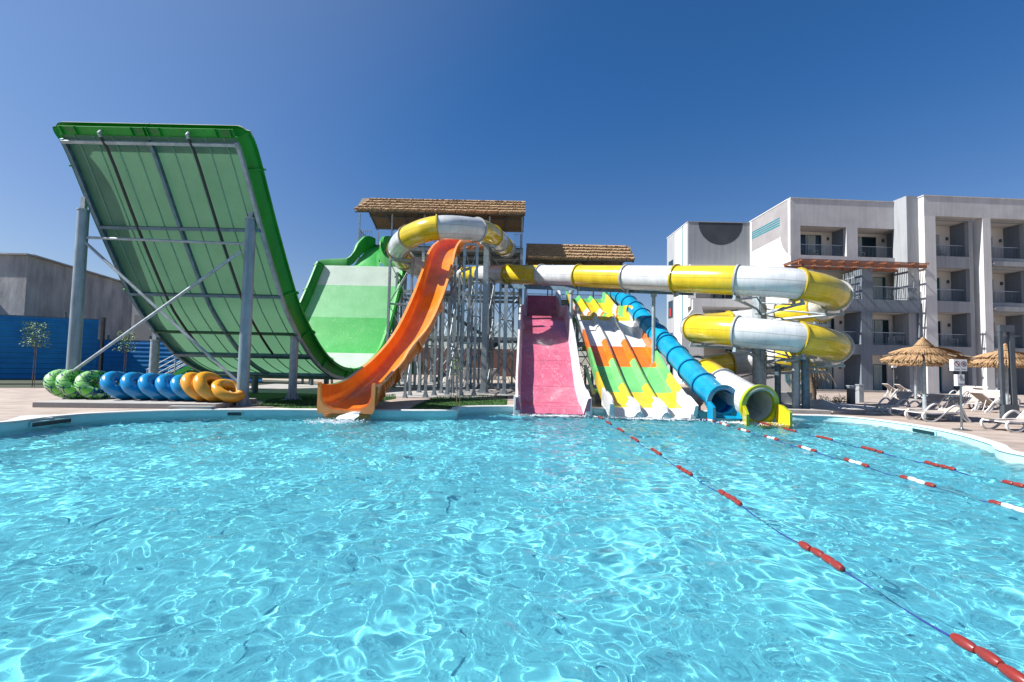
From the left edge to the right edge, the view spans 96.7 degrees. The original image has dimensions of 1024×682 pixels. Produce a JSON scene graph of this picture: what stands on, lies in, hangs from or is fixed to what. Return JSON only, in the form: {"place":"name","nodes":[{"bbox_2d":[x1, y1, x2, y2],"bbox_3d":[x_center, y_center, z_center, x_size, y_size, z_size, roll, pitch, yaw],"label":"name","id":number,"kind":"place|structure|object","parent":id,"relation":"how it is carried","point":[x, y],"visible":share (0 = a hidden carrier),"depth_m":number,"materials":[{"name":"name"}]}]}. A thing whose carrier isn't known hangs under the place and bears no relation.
{"place":"outdoors","nodes":[
{"label":"outdoors","id":0,"kind":"place"},
{"bbox_2d":[130,303,179,364],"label":"annex building","id":1,"kind":"structure","parent":0,"point":[143,331],"depth_m":44.02,"materials":[{"name":"grey paint"}]},
{"bbox_2d":[0,380,315,387],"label":"soil","id":2,"kind":"structure","parent":0,"point":[17,383],"depth_m":26.18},
{"bbox_2d":[19,321,51,386],"bbox_3d":[-24.330,0.679,23.167,1.284,3.350,1.175,1,-3,0],"label":"young tree","id":3,"kind":"object","parent":2,"relation":"on","point":[37,339],"visible":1,"depth_m":23.16,"materials":[{"name":"green plant"}]},
{"bbox_2d":[0,312,99,379],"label":"metal fence","id":4,"kind":"object","parent":2,"relation":"on","point":[16,361],"visible":0.68,"depth_m":25.58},
{"bbox_2d":[98,317,105,370],"bbox_3d":[-24.167,0.558,26.805,0.140,3.900,0.150,1,-3,0],"label":"fence post","id":5,"kind":"object","parent":2,"relation":"on","point":[102,341],"visible":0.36,"depth_m":26.79,"materials":[{"name":"black"}]},
{"bbox_2d":[113,330,135,372],"bbox_3d":[-22.544,0.969,26.484,1.126,3.158,1.058,2,-3,-21],"label":"young tree","id":6,"kind":"object","parent":2,"relation":"on","point":[125,341],"visible":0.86,"depth_m":26.46,"materials":[{"name":"green plant"}]},
{"bbox_2d":[96,335,262,382],"bbox_3d":[-21.832,1.211,29.959,10.804,3.010,0.144,1,-3,-2],"label":"metal fence","id":7,"kind":"object","parent":2,"relation":"on","point":[113,360],"visible":0.25,"depth_m":29.82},
{"bbox_2d":[301,362,422,383],"bbox_3d":[-14.154,2.098,31.122,15.819,1.650,1.400,1,-3,0],"label":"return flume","id":8,"kind":"object","parent":2,"relation":"on","point":[302,381],"visible":0.07,"depth_m":30.46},
{"bbox_2d":[249,393,316,400],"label":"lawn","id":9,"kind":"structure","parent":0,"point":[263,396],"depth_m":20.71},
{"bbox_2d":[229,384,403,393],"bbox_3d":[-11.309,2.724,26.040,8.500,0.020,7.700,1,-3,0],"label":"concrete pad","id":10,"kind":"object","parent":9,"relation":"on","point":[283,388],"visible":0.31,"depth_m":25.23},
{"bbox_2d":[52,122,405,406],"bbox_3d":[-11.337,-2.557,23.422,7.298,10.360,17.931,1,-3,9],"label":"half pipe slide","id":11,"kind":"object","parent":10,"relation":"on","point":[184,218],"visible":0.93,"depth_m":17.09,"materials":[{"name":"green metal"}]},
{"bbox_2d":[391,272,402,387],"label":"support frame","id":12,"kind":"object","parent":10,"relation":"on","point":[395,326],"visible":0.33,"depth_m":29.14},
{"bbox_2d":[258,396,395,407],"bbox_3d":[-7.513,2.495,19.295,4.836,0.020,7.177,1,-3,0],"label":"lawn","id":13,"kind":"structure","parent":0,"point":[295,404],"depth_m":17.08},
{"bbox_2d":[256,393,506,408],"bbox_3d":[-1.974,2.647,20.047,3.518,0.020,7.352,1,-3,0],"label":"lawn","id":14,"kind":"structure","parent":0,"point":[468,403],"depth_m":18.60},
{"bbox_2d":[451,357,462,404],"bbox_3d":[-2.192,1.616,18.136,0.541,1.930,0.609,1,-3,0],"label":"young tree","id":15,"kind":"object","parent":14,"relation":"on","point":[457,380],"visible":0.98,"depth_m":18.11,"materials":[{"name":"green plant"}]},
{"bbox_2d":[354,198,525,384],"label":"launch tower","id":16,"kind":"structure","parent":0,"point":[392,215],"depth_m":33.11,"materials":[{"name":"silver metal"}]},
{"bbox_2d":[317,239,489,416],"bbox_3d":[-4.078,-2.161,23.596,2.460,11.069,17.049,1,-3,12],"label":"orange slide","id":17,"kind":"object","parent":16,"relation":"attached to","point":[364,388],"visible":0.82,"depth_m":20.43,"materials":[{"name":"plastic"}]},
{"bbox_2d":[336,411,360,419],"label":"water stream","id":18,"kind":"structure","parent":17,"relation":"attached to","point":[352,415],"depth_m":14.78,"materials":[{"name":"white"}]},
{"bbox_2d":[458,368,496,379],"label":"wall","id":19,"kind":"structure","parent":0,"point":[494,376],"depth_m":44.90,"materials":[{"name":"concrete"}]},
{"bbox_2d":[262,364,698,396],"bbox_3d":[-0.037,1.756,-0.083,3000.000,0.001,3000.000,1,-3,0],"label":"ground","id":20,"kind":"structure","parent":0,"point":[687,390],"depth_m":38.46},
{"bbox_2d":[0,253,131,350],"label":"concrete building","id":21,"kind":"structure","parent":20,"relation":"on","point":[33,285],"depth_m":31.44,"materials":[{"name":"grey concrete"}]},
{"bbox_2d":[412,347,516,376],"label":"brush fence","id":22,"kind":"object","parent":20,"relation":"on","point":[495,361],"depth_m":56.94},
{"bbox_2d":[749,195,1023,394],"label":"hotel building","id":23,"kind":"structure","parent":20,"relation":"on","point":[901,278],"depth_m":37.13,"materials":[{"name":"white paint"}]},
{"bbox_2d":[800,234,821,254],"bbox_3d":[25.586,-8.076,39.148,2.209,2.250,0.070,1,-3,-3],"label":"sliding door","id":24,"kind":"structure","parent":23,"relation":"in","point":[805,238],"depth_m":39.16,"materials":[{"name":"glass"}]},
{"bbox_2d":[816,367,833,389],"bbox_3d":[25.502,2.876,37.438,2.071,2.250,0.070,1,-3,-3],"label":"sliding door","id":25,"kind":"structure","parent":23,"relation":"in","point":[830,384],"depth_m":37.41,"materials":[{"name":"glass"}]},
{"bbox_2d":[819,318,834,329],"bbox_3d":[25.758,-0.815,37.622,1.935,2.250,0.070,1,-3,-3],"label":"sliding door","id":26,"kind":"structure","parent":23,"relation":"in","point":[832,322],"depth_m":37.67,"materials":[{"name":"glass"}]},
{"bbox_2d":[858,236,876,256],"bbox_3d":[30.506,-7.961,39.406,2.232,2.250,0.070,1,-3,-3],"label":"sliding door","id":27,"kind":"structure","parent":23,"relation":"in","point":[862,240],"depth_m":39.43,"materials":[{"name":"glass"}]},
{"bbox_2d":[873,276,886,299],"bbox_3d":[30.752,-4.344,38.601,2.050,2.300,0.070,1,-3,-3],"label":"sliding door","id":28,"kind":"structure","parent":23,"relation":"in","point":[877,280],"depth_m":38.62,"materials":[{"name":"glass"}]},
{"bbox_2d":[873,363,887,390],"bbox_3d":[30.093,2.983,37.679,2.050,2.250,0.070,1,-3,-3],"label":"sliding door","id":29,"kind":"structure","parent":23,"relation":"in","point":[880,375],"depth_m":37.68,"materials":[{"name":"glass"}]},
{"bbox_2d":[873,319,889,344],"bbox_3d":[30.349,-0.708,37.862,2.179,2.250,0.070,1,-3,-3],"label":"sliding door","id":30,"kind":"structure","parent":23,"relation":"in","point":[879,325],"depth_m":37.87,"materials":[{"name":"black glass"}]},
{"bbox_2d":[939,366,942,391],"bbox_3d":[35.127,3.097,37.853,1.377,2.250,0.070,1,-3,-3],"label":"sliding door","id":31,"kind":"structure","parent":23,"relation":"in","point":[940,368],"depth_m":37.86,"materials":[{"name":"black glass"}]},
{"bbox_2d":[0,411,1023,681],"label":"water","id":32,"kind":"structure","parent":0,"point":[492,547],"depth_m":4.66,"materials":[{"name":"liquid"}]},
{"bbox_2d":[304,417,363,424],"bbox_3d":[-5.579,2.469,14.033,2.362,0.053,1.748,1,-3,0],"label":"foam","id":33,"kind":"object","parent":32,"relation":"on","point":[338,421],"visible":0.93,"depth_m":14.04,"materials":[{"name":"white"}]},
{"bbox_2d":[592,417,702,420],"bbox_3d":[5.476,2.817,16.526,5.200,0.055,0.899,1,-3,0],"label":"foam","id":34,"kind":"object","parent":32,"relation":"on","point":[658,418],"visible":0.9,"depth_m":16.47,"materials":[{"name":"white"}]},
{"bbox_2d":[712,421,786,427],"bbox_3d":[8.169,2.835,15.691,2.909,0.053,1.603,1,-3,0],"label":"foam","id":35,"kind":"object","parent":32,"relation":"on","point":[754,423],"visible":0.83,"depth_m":15.70,"materials":[{"name":"white"}]},
{"bbox_2d":[593,412,1023,681],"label":"lane rope","id":36,"kind":"object","parent":32,"relation":"on","point":[1011,673],"visible":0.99,"depth_m":3.42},
{"bbox_2d":[698,414,1023,513],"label":"lane rope","id":37,"kind":"object","parent":32,"relation":"on","point":[1006,505],"visible":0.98,"depth_m":8.70,"materials":[{"name":"red"}]},
{"bbox_2d":[759,422,1023,487],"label":"lane rope","id":38,"kind":"object","parent":32,"relation":"on","point":[1019,485],"visible":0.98,"depth_m":9.48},
{"bbox_2d":[0,388,1023,451],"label":"pool deck","id":39,"kind":"structure","parent":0,"point":[16,402],"depth_m":16.62,"materials":[{"name":"concrete"}]},
{"bbox_2d":[6,415,52,420],"bbox_3d":[-12.828,2.054,12.209,0.785,0.012,1.106,3,-3,-36],"label":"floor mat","id":40,"kind":"object","parent":39,"relation":"on","point":[22,417],"visible":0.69,"depth_m":12.31,"materials":[{"name":"grey"}]},
{"bbox_2d":[32,396,256,408],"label":"stone plinth","id":41,"kind":"structure","parent":39,"relation":"on","point":[111,402],"depth_m":14.87,"materials":[{"name":"stone"}]},
{"bbox_2d":[43,369,70,398],"bbox_3d":[-15.752,1.512,16.081,0.969,1.019,1.196,1,-3,0],"label":"swim ring","id":42,"kind":"object","parent":41,"relation":"on","point":[49,382],"visible":0.34,"depth_m":15.60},
{"bbox_2d":[55,369,99,398],"bbox_3d":[-15.338,1.520,16.081,0.969,1.019,1.196,1,-3,0],"label":"swim ring","id":43,"kind":"object","parent":41,"relation":"on","point":[64,385],"visible":0.59,"depth_m":15.68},
{"bbox_2d":[74,370,118,398],"bbox_3d":[-14.658,1.540,16.081,1.024,1.008,1.162,1,-3,0],"label":"swim ring","id":44,"kind":"object","parent":41,"relation":"on","point":[83,386],"visible":0.69,"depth_m":15.73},
{"bbox_2d":[99,371,136,399],"bbox_3d":[-13.834,1.565,16.081,0.981,0.990,1.213,1,-3,0],"label":"swim ring","id":45,"kind":"object","parent":41,"relation":"on","point":[108,382],"visible":0.66,"depth_m":15.66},
{"bbox_2d":[119,372,154,399],"bbox_3d":[-13.156,1.588,16.080,0.965,0.973,1.193,1,-3,0],"label":"swim ring","id":46,"kind":"object","parent":41,"relation":"on","point":[128,383],"visible":0.5,"depth_m":15.65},
{"bbox_2d":[137,373,167,399],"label":"swim ring","id":47,"kind":"object","parent":41,"relation":"on","point":[145,383],"visible":0.56,"depth_m":15.65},
{"bbox_2d":[155,374,183,400],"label":"swim ring","id":48,"kind":"object","parent":41,"relation":"on","point":[162,384],"visible":0.52,"depth_m":15.64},
{"bbox_2d":[170,374,196,400],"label":"swim ring","id":49,"kind":"object","parent":41,"relation":"on","point":[176,388],"visible":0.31,"depth_m":15.61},
{"bbox_2d":[180,372,209,400],"bbox_3d":[-11.028,1.607,16.001,0.932,1.018,1.217,1,-3,0],"label":"swim ring","id":50,"kind":"object","parent":41,"relation":"on","point":[186,381],"visible":0.34,"depth_m":15.51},
{"bbox_2d":[192,371,228,401],"bbox_3d":[-10.519,1.598,15.922,0.958,1.051,1.230,1,-3,0],"label":"swim ring","id":51,"kind":"object","parent":41,"relation":"on","point":[202,381],"visible":0.69,"depth_m":15.49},
{"bbox_2d":[210,379,244,402],"bbox_3d":[-9.955,1.739,15.976,1.025,0.798,1.121,1,-3,0],"label":"swim ring","id":52,"kind":"object","parent":41,"relation":"on","point":[218,388],"visible":0.94,"depth_m":15.70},
{"bbox_2d":[147,355,199,374],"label":"access stairs","id":53,"kind":"structure","parent":39,"relation":"on","point":[183,370],"depth_m":23.43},
{"bbox_2d":[224,405,273,407],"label":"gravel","id":54,"kind":"structure","parent":39,"relation":"on","point":[254,406],"depth_m":15.73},
{"bbox_2d":[386,381,705,403],"bbox_3d":[-1.315,3.085,29.136,21.500,0.020,16.100,1,-3,0],"label":"concrete pad","id":55,"kind":"object","parent":39,"relation":"on","point":[398,392],"visible":0.1,"depth_m":25.13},
{"bbox_2d":[386,258,413,390],"bbox_3d":[-6.507,-0.957,26.869,1.606,7.670,1.460,1,-3,0],"label":"support frame","id":56,"kind":"object","parent":55,"relation":"on","point":[402,260],"visible":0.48,"depth_m":26.34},
{"bbox_2d":[402,362,411,397],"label":"support frame","id":57,"kind":"object","parent":55,"relation":"on","point":[408,378],"visible":0.64,"depth_m":21.88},
{"bbox_2d":[412,351,421,392],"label":"support frame","id":58,"kind":"object","parent":55,"relation":"on","point":[418,371],"visible":0.45,"depth_m":24.84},
{"bbox_2d":[422,344,428,397],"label":"support frame","id":59,"kind":"object","parent":55,"relation":"on","point":[425,393],"visible":0.92,"depth_m":21.50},
{"bbox_2d":[422,312,441,386],"bbox_3d":[-5.190,-1.248,30.087,1.229,8.610,0.260,1,-3,0],"label":"support frame","id":60,"kind":"object","parent":55,"relation":"on","point":[439,345],"visible":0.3,"depth_m":29.95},
{"bbox_2d":[431,317,437,394],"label":"support frame","id":61,"kind":"object","parent":55,"relation":"on","point":[435,360],"visible":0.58,"depth_m":22.93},
{"bbox_2d":[438,265,455,392],"bbox_3d":[-3.546,-0.780,25.412,0.308,7.304,2.045,1,-3,12],"label":"support frame","id":62,"kind":"object","parent":55,"relation":"on","point":[442,350],"visible":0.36,"depth_m":24.52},
{"bbox_2d":[444,282,456,394],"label":"support frame","id":63,"kind":"object","parent":55,"relation":"on","point":[454,291],"visible":0.87,"depth_m":24.21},
{"bbox_2d":[449,276,452,392],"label":"support frame","id":64,"kind":"object","parent":55,"relation":"on","point":[451,282],"visible":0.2,"depth_m":25.22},
{"bbox_2d":[455,267,471,390],"bbox_3d":[-2.899,-0.687,27.260,0.359,7.320,1.784,3,-3,-33],"label":"support frame","id":65,"kind":"object","parent":55,"relation":"on","point":[458,325],"visible":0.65,"depth_m":27.05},
{"bbox_2d":[436,284,497,381],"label":"tower stairs","id":66,"kind":"structure","parent":55,"relation":"on","point":[495,344],"depth_m":37.43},
{"bbox_2d":[458,243,478,395],"bbox_3d":[-2.192,-1.131,23.377,0.970,7.870,0.260,1,-3,0],"label":"support frame","id":67,"kind":"object","parent":55,"relation":"on","point":[473,393],"visible":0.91,"depth_m":23.33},
{"bbox_2d":[464,277,481,388],"bbox_3d":[-2.442,-0.470,29.552,0.980,7.120,2.060,1,-3,0],"label":"support frame","id":68,"kind":"object","parent":55,"relation":"on","point":[479,337],"visible":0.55,"depth_m":29.63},
{"bbox_2d":[477,242,496,392],"bbox_3d":[-1.443,-1.322,25.890,0.925,8.520,1.121,1,-3,0],"label":"support frame","id":69,"kind":"object","parent":55,"relation":"on","point":[482,389],"visible":0.94,"depth_m":25.75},
{"bbox_2d":[486,277,494,389],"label":"support frame","id":70,"kind":"object","parent":55,"relation":"on","point":[492,329],"visible":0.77,"depth_m":29.02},
{"bbox_2d":[500,284,507,393],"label":"support frame","id":71,"kind":"object","parent":55,"relation":"on","point":[503,390],"visible":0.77,"depth_m":24.73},
{"bbox_2d":[496,282,514,390],"bbox_3d":[-0.367,-0.269,28.644,0.362,6.720,1.818,-1,-3,34],"label":"support frame","id":72,"kind":"object","parent":55,"relation":"on","point":[499,349],"visible":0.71,"depth_m":28.40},
{"bbox_2d":[502,283,693,362],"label":"tube beam","id":73,"kind":"structure","parent":72,"relation":"attached to","point":[571,289],"depth_m":23.54,"materials":[{"name":"grey metal"}]},
{"bbox_2d":[513,289,591,414],"bbox_3d":[1.700,-0.333,24.663,3.165,7.759,14.836,1,-3,0],"label":"pink slide","id":74,"kind":"object","parent":39,"relation":"on","point":[549,378],"visible":0.91,"depth_m":21.47,"materials":[{"name":"plastic"}]},
{"bbox_2d":[584,365,595,404],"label":"support frame","id":75,"kind":"object","parent":39,"relation":"on","point":[586,372],"visible":0.62,"depth_m":20.51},
{"bbox_2d":[386,214,854,424],"bbox_3d":[2.768,-2.045,23.910,24.532,10.886,10.295,-1,-3,32],"label":"spiral tube slide","id":76,"kind":"object","parent":39,"relation":"on","point":[778,334],"visible":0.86,"depth_m":19.38,"materials":[{"name":"plastic"}]},
{"bbox_2d":[565,291,698,418],"bbox_3d":[5.335,-0.182,24.636,3.440,7.378,15.284,1,-3,0],"label":"three lane slide","id":77,"kind":"object","parent":39,"relation":"on","point":[631,379],"visible":0.92,"depth_m":21.16,"materials":[{"name":"plastic"}]},
{"bbox_2d":[766,370,800,391],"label":"garden wall","id":78,"kind":"structure","parent":39,"relation":"on","point":[786,381],"depth_m":33.88,"materials":[{"name":"white paint"}]},
{"bbox_2d":[697,399,909,414],"bbox_3d":[13.490,3.005,20.945,7.500,0.020,5.900,1,-3,0],"label":"concrete pad","id":79,"kind":"object","parent":39,"relation":"on","point":[843,406],"visible":0.33,"depth_m":20.14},
{"bbox_2d":[772,364,783,403],"bbox_3d":[11.412,1.962,19.541,0.400,1.900,0.240,1,-3,0],"label":"round support","id":80,"kind":"object","parent":79,"relation":"on","point":[777,368],"visible":0.74,"depth_m":19.46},
{"bbox_2d":[784,360,800,408],"bbox_3d":[11.759,1.816,18.847,0.855,2.140,0.518,0,-3,27],"label":"round support","id":81,"kind":"object","parent":79,"relation":"on","point":[795,384],"visible":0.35,"depth_m":18.74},
{"bbox_2d":[796,355,816,408],"bbox_3d":[12.062,1.741,18.701,0.855,2.290,0.518,0,-3,27],"label":"round support","id":82,"kind":"object","parent":79,"relation":"on","point":[805,383],"visible":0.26,"depth_m":18.60,"materials":[{"name":"grey metal"}]},
{"bbox_2d":[810,399,838,408],"bbox_3d":[13.717,2.815,20.357,1.469,0.431,1.228,1,-3,0],"label":"white boulder","id":83,"kind":"object","parent":79,"relation":"on","point":[821,404],"visible":0.75,"depth_m":19.94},
{"bbox_2d":[864,391,914,412],"bbox_3d":[15.780,2.542,19.016,1.876,0.890,0.787,2,-3,-14],"label":"sun lounger","id":84,"kind":"object","parent":79,"relation":"on","point":[899,398],"visible":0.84,"depth_m":19.10,"materials":[{"name":"plastic"}]},
{"bbox_2d":[788,368,835,399],"bbox_3d":[15.991,2.246,24.414,2.055,2.052,2.101,1,-3,0],"label":"palm tree","id":85,"kind":"object","parent":39,"relation":"on","point":[813,387],"visible":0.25,"depth_m":24.27,"materials":[{"name":"green plant"}]},
{"bbox_2d":[781,392,865,414],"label":"stone kerb","id":86,"kind":"structure","parent":39,"relation":"on","point":[786,397],"depth_m":17.87,"materials":[{"name":"stone"}]},
{"bbox_2d":[846,385,855,403],"bbox_3d":[17.288,2.739,23.213,0.280,0.940,0.280,1,-3,0],"label":"bollard","id":87,"kind":"object","parent":39,"relation":"on","point":[851,393],"visible":0.8,"depth_m":23.09,"materials":[{"name":"grey metal"}]},
{"bbox_2d":[855,384,863,402],"bbox_3d":[18.707,2.817,24.484,0.280,0.963,0.280,1,-3,0],"label":"bollard","id":88,"kind":"object","parent":39,"relation":"on","point":[860,395],"visible":0.94,"depth_m":24.37,"materials":[{"name":"grey paint"}]},
{"bbox_2d":[882,383,921,397],"bbox_3d":[25.311,3.240,29.586,1.876,0.890,0.787,1,-3,12],"label":"sun lounger","id":89,"kind":"object","parent":39,"relation":"on","point":[892,389],"visible":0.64,"depth_m":29.69,"materials":[{"name":"plastic"}]},
{"bbox_2d":[894,384,927,398],"bbox_3d":[25.465,3.207,28.812,1.876,0.890,0.787,0,-3,15],"label":"sun lounger","id":90,"kind":"object","parent":39,"relation":"on","point":[900,387],"visible":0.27,"depth_m":28.89,"materials":[{"name":"plastic"}]},
{"bbox_2d":[888,361,943,399],"bbox_3d":[24.331,2.055,27.460,2.568,3.000,2.555,3,-4,-40],"label":"straw umbrella","id":91,"kind":"object","parent":39,"relation":"on","point":[915,372],"visible":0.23,"depth_m":27.36,"materials":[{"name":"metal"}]},
{"bbox_2d":[888,393,946,417],"bbox_3d":[15.560,2.462,17.424,1.876,0.890,0.787,2,-3,-9],"label":"sun lounger","id":92,"kind":"object","parent":39,"relation":"on","point":[935,398],"visible":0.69,"depth_m":17.53,"materials":[{"name":"plastic"}]},
{"bbox_2d":[879,337,972,419],"bbox_3d":[15.087,1.353,16.675,2.568,3.000,2.555,1,-3,0],"label":"straw umbrella","id":93,"kind":"object","parent":39,"relation":"on","point":[923,351],"visible":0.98,"depth_m":16.39,"materials":[{"name":"plant"}]},
{"bbox_2d":[904,396,971,421],"bbox_3d":[15.127,2.393,16.151,1.876,0.890,0.787,1,-3,-3],"label":"sun lounger","id":94,"kind":"object","parent":39,"relation":"on","point":[951,405],"visible":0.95,"depth_m":16.12,"materials":[{"name":"plastic"}]},
{"bbox_2d":[944,386,974,398],"bbox_3d":[27.836,3.241,28.474,1.876,0.890,0.787,2,-3,-8],"label":"sun lounger","id":95,"kind":"object","parent":39,"relation":"on","point":[966,389],"visible":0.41,"depth_m":28.56,"materials":[{"name":"plastic"}]},
{"bbox_2d":[949,359,971,430],"bbox_3d":[13.532,1.621,13.750,0.499,2.123,0.440,1,-3,0],"label":"notice sign","id":96,"kind":"object","parent":39,"relation":"on","point":[960,365],"visible":1,"depth_m":13.71,"materials":[{"name":"silver metal"}]},
{"bbox_2d":[965,390,987,409],"bbox_3d":[22.110,2.808,21.831,1.876,0.890,0.787,3,-3,-30],"label":"sun lounger","id":97,"kind":"object","parent":39,"relation":"on","point":[973,400],"visible":0.28,"depth_m":22.09,"materials":[{"name":"plastic"}]},
{"bbox_2d":[968,390,999,409],"bbox_3d":[22.886,2.830,21.959,1.876,0.890,0.787,3,-3,-28],"label":"sun lounger","id":98,"kind":"object","parent":39,"relation":"on","point":[993,395],"visible":0.31,"depth_m":22.18,"materials":[{"name":"plastic"}]},
{"bbox_2d":[967,343,1023,413],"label":"straw umbrella","id":99,"kind":"object","parent":39,"relation":"on","point":[988,359],"visible":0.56,"depth_m":19.18,"materials":[{"name":"wicker"}]},
{"bbox_2d":[967,351,1023,403],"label":"straw umbrella","id":100,"kind":"object","parent":39,"relation":"on","point":[996,377],"visible":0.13,"depth_m":25.71,"materials":[{"name":"wicker"}]},
{"bbox_2d":[969,392,1023,412],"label":"sun lounger","id":101,"kind":"object","parent":39,"relation":"on","point":[984,399],"visible":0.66,"depth_m":19.89,"materials":[{"name":"plastic"}]},
{"bbox_2d":[980,410,1023,432],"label":"sun lounger","id":102,"kind":"object","parent":39,"relation":"on","point":[1018,419],"visible":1,"depth_m":14.04,"materials":[{"name":"plastic"}]},
{"bbox_2d":[996,325,1019,424],"bbox_3d":[17.007,1.153,15.614,0.556,3.396,0.160,1,-3,0],"label":"slotted post","id":103,"kind":"object","parent":39,"relation":"on","point":[1004,408],"visible":0.97,"depth_m":15.60,"materials":[{"name":"grey metal"}]},
{"bbox_2d":[0,0,1023,364],"label":"sky","id":104,"kind":"structure","parent":0,"point":[613,122],"materials":[{"name":"blue"}]},
{"bbox_2d":[524,243,634,386],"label":"launch tower","id":105,"kind":"structure","parent":0,"point":[558,254],"depth_m":32.68,"materials":[{"name":"wood"}]},
{"bbox_2d":[606,292,741,421],"bbox_3d":[7.409,-0.516,24.153,1.287,7.802,15.468,1,-3,-3],"label":"blue tube slide","id":106,"kind":"object","parent":105,"relation":"attached to","point":[700,380],"visible":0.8,"depth_m":19.21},
{"bbox_2d":[666,221,755,383],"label":"hotel wing","id":107,"kind":"structure","parent":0,"point":[705,243],"depth_m":43.84,"materials":[{"name":"paint"}]},
{"bbox_2d":[668,300,672,318],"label":"window","id":108,"kind":"structure","parent":107,"relation":"in","point":[670,304],"depth_m":48.09,"materials":[{"name":"red glass"}]},
{"bbox_2d":[710,294,724,298],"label":"sliding door","id":109,"kind":"structure","parent":107,"relation":"in","point":[714,296],"depth_m":46.38,"materials":[{"name":"black glass"}]},
{"label":"pool floor","id":110,"kind":"structure","parent":0,"visible":0},
{"bbox_2d":[0,407,1023,463],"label":"pool wall","id":111,"kind":"structure","parent":110,"relation":"on","point":[1007,458],"depth_m":14.84,"materials":[{"name":"paint"}]},
{"bbox_2d":[29,417,71,427],"bbox_3d":[-12.343,2.190,12.206,0.060,0.160,1.016,1,-3,3],"label":"skimmer","id":112,"kind":"object","parent":111,"relation":"attached to","point":[43,423],"visible":0.93,"depth_m":12.12,"materials":[{"name":"black"}]},
{"bbox_2d":[227,411,242,415],"bbox_3d":[-9.070,2.385,14.886,0.465,0.160,0.060,2,-3,-13],"label":"skimmer","id":113,"kind":"object","parent":111,"relation":"attached to","point":[234,413],"visible":0.93,"depth_m":14.87,"materials":[{"name":"black"}]},
{"bbox_2d":[0,405,1023,456],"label":"pool coping","id":114,"kind":"object","parent":111,"relation":"on","point":[1002,447],"visible":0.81,"depth_m":14.48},
{"bbox_2d":[912,427,936,435],"bbox_3d":[12.723,2.802,14.061,0.060,0.160,0.926,1,-3,7],"label":"skimmer","id":115,"kind":"object","parent":111,"relation":"attached to","point":[923,431],"visible":0.93,"depth_m":13.99,"materials":[{"name":"black"}]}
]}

